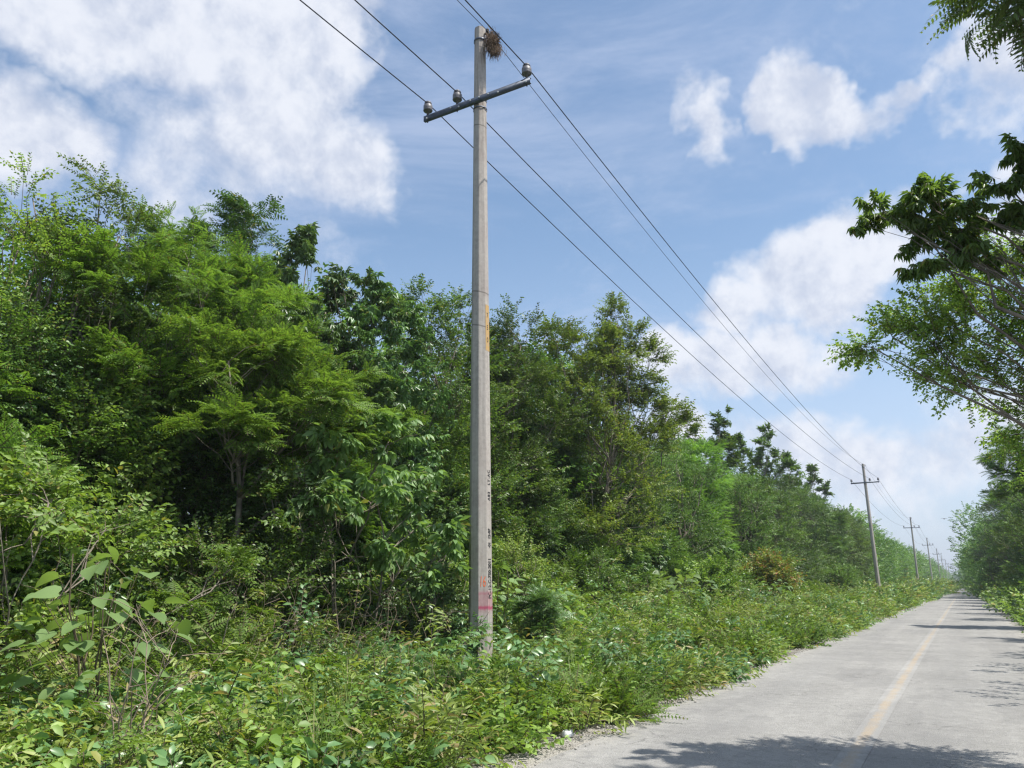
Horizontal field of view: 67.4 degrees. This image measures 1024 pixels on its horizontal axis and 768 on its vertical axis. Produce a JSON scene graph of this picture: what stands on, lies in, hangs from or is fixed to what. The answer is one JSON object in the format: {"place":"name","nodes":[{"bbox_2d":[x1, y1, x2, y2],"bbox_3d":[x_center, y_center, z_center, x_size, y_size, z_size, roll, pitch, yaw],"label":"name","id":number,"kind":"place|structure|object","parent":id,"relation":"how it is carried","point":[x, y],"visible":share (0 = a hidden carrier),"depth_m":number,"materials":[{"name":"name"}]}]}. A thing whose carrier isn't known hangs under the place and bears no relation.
{"place":"outdoors","nodes":[
{"label":"outdoors","id":0,"kind":"place"},
{"bbox_2d":[0,546,879,767],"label":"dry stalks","id":1,"kind":"object","parent":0,"point":[294,629],"visible":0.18,"depth_m":9.56,"materials":[{"name":"plant"}]},
{"bbox_2d":[0,0,1023,579],"label":"sky","id":2,"kind":"structure","parent":0,"point":[747,133],"materials":[{"name":"blue"}]},
{"bbox_2d":[442,599,1023,767],"bbox_3d":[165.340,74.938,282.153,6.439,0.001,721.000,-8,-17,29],"label":"road shoulder","id":3,"kind":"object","parent":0,"point":[530,759],"visible":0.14,"depth_m":7.04},
{"bbox_2d":[561,729,573,736],"bbox_3d":[0.523,3.281,7.232,0.116,0.064,0.128,7,-16,-24],"label":"paper scrap","id":4,"kind":"object","parent":3,"relation":"on","point":[565,732],"visible":0.81,"depth_m":7.20,"materials":[{"name":"white paper"}]},
{"bbox_2d":[480,633,1023,767],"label":"gravel","id":5,"kind":"structure","parent":3,"relation":"on","point":[597,727],"depth_m":7.61,"materials":[{"name":"grey gravel"}]},
{"bbox_2d":[532,588,1023,767],"bbox_3d":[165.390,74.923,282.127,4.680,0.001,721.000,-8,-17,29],"label":"road","id":6,"kind":"structure","parent":0,"point":[960,703],"depth_m":8.71,"materials":[{"name":"concrete"}]},
{"bbox_2d":[829,589,961,767],"bbox_3d":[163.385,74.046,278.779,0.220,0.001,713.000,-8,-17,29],"label":"road marking","id":7,"kind":"object","parent":6,"relation":"on","point":[856,749],"visible":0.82,"depth_m":8.42,"materials":[{"name":"yellow paint"}]},
{"label":"ground","id":8,"kind":"structure","parent":0,"visible":0},
{"bbox_2d":[0,151,139,490],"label":"tree","id":9,"kind":"object","parent":8,"relation":"on","point":[43,234],"visible":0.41,"depth_m":10.83,"materials":[{"name":"green plant"}]},
{"bbox_2d":[0,432,194,672],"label":"shrub","id":10,"kind":"object","parent":8,"relation":"on","point":[15,500],"visible":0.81,"depth_m":7.84,"materials":[{"name":"green plant"}]},
{"bbox_2d":[0,543,195,729],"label":"broad leaf plant","id":11,"kind":"object","parent":8,"relation":"on","point":[83,644],"visible":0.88,"depth_m":6.23,"materials":[{"name":"green plant"}]},
{"bbox_2d":[0,152,203,552],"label":"tree","id":12,"kind":"object","parent":8,"relation":"on","point":[129,217],"visible":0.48,"depth_m":11.35,"materials":[{"name":"green plant"}]},
{"bbox_2d":[77,589,231,764],"bbox_3d":[-2.448,2.071,5.097,0.785,1.368,1.109,11,-18,-37],"label":"dead shrub","id":13,"kind":"object","parent":8,"relation":"on","point":[147,703],"visible":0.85,"depth_m":5.01,"materials":[{"name":"grey wood"}]},
{"bbox_2d":[22,194,336,566],"bbox_3d":[-5.304,0.798,12.363,4.237,7.869,5.306,-8,-17,29],"label":"tree","id":14,"kind":"object","parent":8,"relation":"on","point":[162,254],"visible":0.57,"depth_m":12.01,"materials":[{"name":"green plant"}]},
{"bbox_2d":[94,504,287,645],"bbox_3d":[-4.088,2.826,9.852,2.233,2.612,2.174,-8,-17,29],"label":"shrub","id":15,"kind":"object","parent":8,"relation":"on","point":[193,542],"visible":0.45,"depth_m":9.99,"materials":[{"name":"green plant"}]},
{"bbox_2d":[136,544,296,681],"bbox_3d":[-3.228,2.750,8.348,1.577,2.010,1.426,6,-16,-21],"label":"shrub","id":16,"kind":"object","parent":8,"relation":"on","point":[239,560],"visible":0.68,"depth_m":8.36,"materials":[{"name":"green plant"}]},
{"bbox_2d":[156,188,297,593],"bbox_3d":[-5.969,0.729,16.138,3.352,9.834,4.155,-8,-17,29],"label":"tree","id":17,"kind":"object","parent":8,"relation":"on","point":[234,214],"visible":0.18,"depth_m":16.54,"materials":[{"name":"green plant"}]},
{"bbox_2d":[145,307,430,601],"bbox_3d":[-3.216,1.749,11.798,5.071,5.706,3.159,14,-20,-43],"label":"tree","id":18,"kind":"object","parent":8,"relation":"on","point":[272,351],"visible":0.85,"depth_m":11.31,"materials":[{"name":"green plant"}]},
{"bbox_2d":[230,457,374,656],"bbox_3d":[-3.110,2.722,10.974,1.938,3.381,2.138,-8,-17,29],"label":"shrub","id":19,"kind":"object","parent":8,"relation":"on","point":[291,546],"visible":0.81,"depth_m":10.87,"materials":[{"name":"green plant"}]},
{"bbox_2d":[227,221,418,541],"bbox_3d":[-3.789,0.993,15.763,2.884,9.140,4.380,-12,-19,39],"label":"tree","id":20,"kind":"object","parent":8,"relation":"on","point":[301,247],"visible":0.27,"depth_m":16.15,"materials":[{"name":"green plant"}]},
{"bbox_2d":[283,394,472,642],"bbox_3d":[-2.089,2.349,12.139,3.640,4.697,1.860,13,-20,-41],"label":"sapling","id":21,"kind":"object","parent":8,"relation":"on","point":[404,479],"visible":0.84,"depth_m":12.12,"materials":[{"name":"green plant"}]},
{"bbox_2d":[322,269,469,547],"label":"tree","id":22,"kind":"object","parent":8,"relation":"on","point":[361,313],"visible":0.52,"depth_m":17.05,"materials":[{"name":"green plant"}]},
{"bbox_2d":[0,361,859,672],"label":"thicket","id":23,"kind":"object","parent":8,"relation":"on","point":[448,481],"visible":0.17,"depth_m":14.08,"materials":[{"name":"green plant"}]},
{"bbox_2d":[371,555,488,658],"bbox_3d":[-1.413,3.817,12.597,1.876,2.093,2.774,2,-15,-7],"label":"shrub","id":24,"kind":"object","parent":8,"relation":"on","point":[401,607],"visible":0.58,"depth_m":12.24,"materials":[{"name":"green plant"}]},
{"bbox_2d":[372,517,497,637],"bbox_3d":[-1.425,3.792,13.850,2.310,2.767,1.970,0,-15,2],"label":"shrub","id":25,"kind":"object","parent":8,"relation":"on","point":[422,543],"visible":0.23,"depth_m":13.75,"materials":[{"name":"green plant"}]},
{"bbox_2d":[0,329,872,700],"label":"thicket","id":26,"kind":"object","parent":8,"relation":"on","point":[166,385],"visible":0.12,"depth_m":11.69,"materials":[{"name":"green plant"}]},
{"bbox_2d":[0,278,875,638],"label":"thicket","id":27,"kind":"object","parent":8,"relation":"on","point":[112,450],"visible":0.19,"depth_m":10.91,"materials":[{"name":"green plant"}]},
{"bbox_2d":[39,361,841,656],"bbox_3d":[16.256,10.757,48.088,5.308,7.417,91.275,-8,-17,29],"label":"thicket","id":28,"kind":"object","parent":8,"relation":"on","point":[111,480],"visible":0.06,"depth_m":10.59,"materials":[{"name":"green plant"}]},
{"bbox_2d":[377,273,537,556],"bbox_3d":[-1.401,1.627,18.910,3.980,9.513,4.444,1,-15,-3],"label":"tree","id":29,"kind":"object","parent":8,"relation":"on","point":[450,332],"visible":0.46,"depth_m":19.24,"materials":[{"name":"green plant"}]},
{"bbox_2d":[444,608,491,659],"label":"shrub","id":30,"kind":"object","parent":8,"relation":"on","point":[459,620],"visible":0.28,"depth_m":12.11,"materials":[{"name":"green plant"}]},
{"bbox_2d":[423,26,531,659],"bbox_3d":[-0.584,-1.088,13.673,2.430,12.400,0.448,-9,-17,28],"label":"utility pole","id":31,"kind":"object","parent":8,"relation":"on","point":[480,572],"visible":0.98,"depth_m":13.42,"materials":[{"name":"concrete"}]},
{"bbox_2d":[482,26,506,61],"bbox_3d":[-0.347,-6.696,15.023,0.488,0.768,0.393,-4,-15,14],"label":"bird nest","id":32,"kind":"object","parent":31,"relation":"attached to","point":[492,45],"visible":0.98,"depth_m":14.93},
{"bbox_2d":[300,0,936,559],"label":"power cable","id":33,"kind":"object","parent":31,"relation":"attached to","point":[536,208],"visible":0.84,"depth_m":18.13,"materials":[{"name":"metal"}]},
{"bbox_2d":[354,0,947,565],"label":"power cable","id":34,"kind":"object","parent":31,"relation":"attached to","point":[570,208],"visible":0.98,"depth_m":18.59,"materials":[{"name":"metal"}]},
{"bbox_2d":[457,0,928,540],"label":"power line","id":35,"kind":"object","parent":31,"relation":"attached to","point":[611,188],"visible":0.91,"depth_m":20.57,"materials":[{"name":"black metal"}]},
{"bbox_2d":[465,0,950,566],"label":"power cable","id":36,"kind":"object","parent":31,"relation":"attached to","point":[631,198],"visible":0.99,"depth_m":17.64,"materials":[{"name":"metal"}]},
{"bbox_2d":[492,565,525,636],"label":"broad leaf plant","id":37,"kind":"object","parent":8,"relation":"on","point":[504,579],"visible":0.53,"depth_m":14.48,"materials":[{"name":"green plant"}]},
{"bbox_2d":[0,200,1020,601],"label":"forest","id":38,"kind":"object","parent":8,"relation":"on","point":[894,560],"visible":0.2,"depth_m":28.14,"materials":[{"name":"green plant"}]},
{"bbox_2d":[424,293,596,588],"bbox_3d":[-0.329,2.329,21.911,4.661,9.655,5.094,-12,-19,39],"label":"tree","id":39,"kind":"object","parent":8,"relation":"on","point":[508,338],"visible":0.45,"depth_m":21.87,"materials":[{"name":"green plant"}]},
{"bbox_2d":[0,526,1023,767],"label":"undergrowth","id":40,"kind":"object","parent":8,"relation":"on","point":[420,732],"visible":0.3,"depth_m":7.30,"materials":[{"name":"green plant"}]},
{"bbox_2d":[492,528,562,609],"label":"shrub","id":41,"kind":"object","parent":8,"relation":"on","point":[516,554],"visible":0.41,"depth_m":17.18,"materials":[{"name":"green plant"}]},
{"bbox_2d":[503,589,590,636],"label":"broad leaf plant","id":42,"kind":"object","parent":8,"relation":"on","point":[572,621],"visible":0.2,"depth_m":14.61,"materials":[{"name":"green plant"}]},
{"bbox_2d":[504,579,598,645],"bbox_3d":[0.678,4.302,13.593,1.775,1.659,1.373,2,-15,-7],"label":"shrub","id":43,"kind":"object","parent":8,"relation":"on","point":[548,608],"visible":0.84,"depth_m":13.45,"materials":[{"name":"green plant"}]},
{"bbox_2d":[335,597,833,676],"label":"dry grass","id":44,"kind":"structure","parent":8,"relation":"on","point":[540,638],"depth_m":12.45,"materials":[{"name":"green plant"}]},
{"bbox_2d":[556,541,628,612],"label":"shrub","id":45,"kind":"object","parent":8,"relation":"on","point":[594,559],"visible":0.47,"depth_m":20.54,"materials":[{"name":"green plant"}]},
{"bbox_2d":[525,290,707,558],"bbox_3d":[3.302,2.378,25.108,4.685,11.217,7.897,-8,-17,29],"label":"fig tree","id":46,"kind":"object","parent":8,"relation":"on","point":[607,358],"visible":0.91,"depth_m":24.70,"materials":[{"name":"plant"}]},
{"bbox_2d":[598,434,694,574],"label":"tree","id":47,"kind":"object","parent":8,"relation":"on","point":[659,505],"visible":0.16,"depth_m":28.62,"materials":[{"name":"green plant"}]},
{"bbox_2d":[635,568,720,609],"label":"broad leaf plant","id":48,"kind":"object","parent":8,"relation":"on","point":[656,573],"visible":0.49,"depth_m":24.30,"materials":[{"name":"green plant"}]},
{"bbox_2d":[648,432,737,576],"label":"tree","id":49,"kind":"object","parent":8,"relation":"on","point":[701,508],"visible":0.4,"depth_m":32.42,"materials":[{"name":"green plant"}]},
{"bbox_2d":[660,434,741,572],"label":"tree","id":50,"kind":"object","parent":8,"relation":"on","point":[708,447],"visible":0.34,"depth_m":36.42,"materials":[{"name":"green plant"}]},
{"bbox_2d":[676,549,749,604],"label":"shrub","id":51,"kind":"object","parent":8,"relation":"on","point":[713,563],"visible":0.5,"depth_m":28.56,"materials":[{"name":"green plant"}]},
{"bbox_2d":[676,404,760,559],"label":"tree","id":52,"kind":"object","parent":8,"relation":"on","point":[726,437],"visible":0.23,"depth_m":45.05,"materials":[{"name":"green plant"}]},
{"bbox_2d":[704,471,785,588],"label":"tree","id":53,"kind":"object","parent":8,"relation":"on","point":[745,524],"visible":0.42,"depth_m":40.09,"materials":[{"name":"green plant"}]},
{"bbox_2d":[720,421,806,499],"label":"tree","id":54,"kind":"object","parent":8,"relation":"on","point":[764,440],"visible":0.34,"depth_m":55.51,"materials":[{"name":"green plant"}]},
{"bbox_2d":[727,545,805,600],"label":"shrub","id":55,"kind":"object","parent":8,"relation":"on","point":[772,568],"visible":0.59,"depth_m":35.93,"materials":[{"name":"green plant"}]},
{"bbox_2d":[723,466,811,585],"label":"tree","id":56,"kind":"object","parent":8,"relation":"on","point":[787,507],"visible":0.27,"depth_m":44.40,"materials":[{"name":"green plant"}]},
{"bbox_2d":[752,579,792,599],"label":"broad leaf plant","id":57,"kind":"object","parent":8,"relation":"on","point":[782,588],"visible":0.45,"depth_m":33.55,"materials":[{"name":"green plant"}]},
{"bbox_2d":[752,470,825,587],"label":"tree","id":58,"kind":"object","parent":8,"relation":"on","point":[784,485],"visible":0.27,"depth_m":49.98,"materials":[{"name":"green plant"}]},
{"bbox_2d":[780,463,835,548],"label":"tree","id":59,"kind":"object","parent":8,"relation":"on","point":[811,478],"visible":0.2,"depth_m":70.12,"materials":[{"name":"green plant"}]},
{"bbox_2d":[780,483,839,586],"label":"tree","id":60,"kind":"object","parent":8,"relation":"on","point":[811,544],"visible":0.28,"depth_m":55.61,"materials":[{"name":"green plant"}]},
{"bbox_2d":[789,494,855,570],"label":"tree","id":61,"kind":"object","parent":8,"relation":"on","point":[842,544],"visible":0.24,"depth_m":61.31,"materials":[{"name":"green plant"}]},
{"bbox_2d":[808,560,868,589],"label":"shrub","id":62,"kind":"object","parent":8,"relation":"on","point":[846,572],"visible":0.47,"depth_m":55.45,"materials":[{"name":"green plant"}]},
{"bbox_2d":[826,504,871,582],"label":"tree","id":63,"kind":"object","parent":8,"relation":"on","point":[856,556],"visible":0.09,"depth_m":71.81,"materials":[{"name":"green plant"}]},
{"bbox_2d":[828,509,876,582],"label":"tree","id":64,"kind":"object","parent":8,"relation":"on","point":[861,542],"visible":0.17,"depth_m":78.94,"materials":[{"name":"green plant"}]},
{"bbox_2d":[850,464,880,586],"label":"utility pole","id":65,"kind":"object","parent":8,"relation":"on","point":[876,571],"visible":0.98,"depth_m":69.08,"materials":[{"name":"concrete"}]},
{"bbox_2d":[903,517,919,579],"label":"utility pole","id":66,"kind":"object","parent":8,"relation":"on","point":[915,559],"visible":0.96,"depth_m":125.51,"materials":[{"name":"concrete"}]},
{"bbox_2d":[822,214,1023,491],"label":"tree","id":67,"kind":"object","parent":8,"relation":"on","point":[896,321],"visible":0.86,"depth_m":6.63,"materials":[{"name":"green plant"}]},
{"bbox_2d":[922,538,932,579],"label":"utility pole","id":68,"kind":"object","parent":8,"relation":"on","point":[929,558],"visible":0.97,"depth_m":181.85,"materials":[{"name":"concrete"}]},
{"bbox_2d":[846,133,1023,349],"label":"tree","id":69,"kind":"object","parent":8,"relation":"on","point":[964,248],"visible":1,"depth_m":6.35,"materials":[{"name":"green plant"}]},
{"bbox_2d":[919,0,1023,71],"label":"tree","id":70,"kind":"object","parent":8,"relation":"on","point":[997,15],"visible":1,"depth_m":5.68,"materials":[{"name":"green plant"}]},
{"bbox_2d":[962,501,1011,584],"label":"tree","id":71,"kind":"object","parent":8,"relation":"on","point":[986,521],"visible":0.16,"depth_m":76.56,"materials":[{"name":"green plant"}]},
{"bbox_2d":[971,487,1021,578],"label":"tree","id":72,"kind":"object","parent":8,"relation":"on","point":[987,534],"visible":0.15,"depth_m":66.95,"materials":[{"name":"green plant"}]},
{"bbox_2d":[972,419,1023,514],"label":"tree","id":73,"kind":"object","parent":8,"relation":"on","point":[992,466],"visible":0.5,"depth_m":26.18,"materials":[{"name":"green plant"}]},
{"bbox_2d":[977,484,1023,585],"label":"tree","id":74,"kind":"object","parent":8,"relation":"on","point":[1007,546],"visible":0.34,"depth_m":50.95,"materials":[{"name":"green plant"}]},
{"bbox_2d":[980,491,1023,588],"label":"tree","id":75,"kind":"object","parent":8,"relation":"on","point":[1003,506],"visible":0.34,"depth_m":58.52,"materials":[{"name":"green plant"}]},
{"bbox_2d":[984,494,1023,551],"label":"tree","id":76,"kind":"object","parent":8,"relation":"on","point":[1019,520],"visible":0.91,"depth_m":31.63,"materials":[{"name":"green plant"}]},
{"bbox_2d":[988,474,1023,585],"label":"tree","id":77,"kind":"object","parent":8,"relation":"on","point":[1016,577],"visible":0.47,"depth_m":43.58,"materials":[{"name":"green plant"}]},
{"bbox_2d":[1000,474,1023,588],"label":"tree","id":78,"kind":"object","parent":8,"relation":"on","point":[1021,570],"visible":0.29,"depth_m":37.09,"materials":[{"name":"green plant"}]}
]}

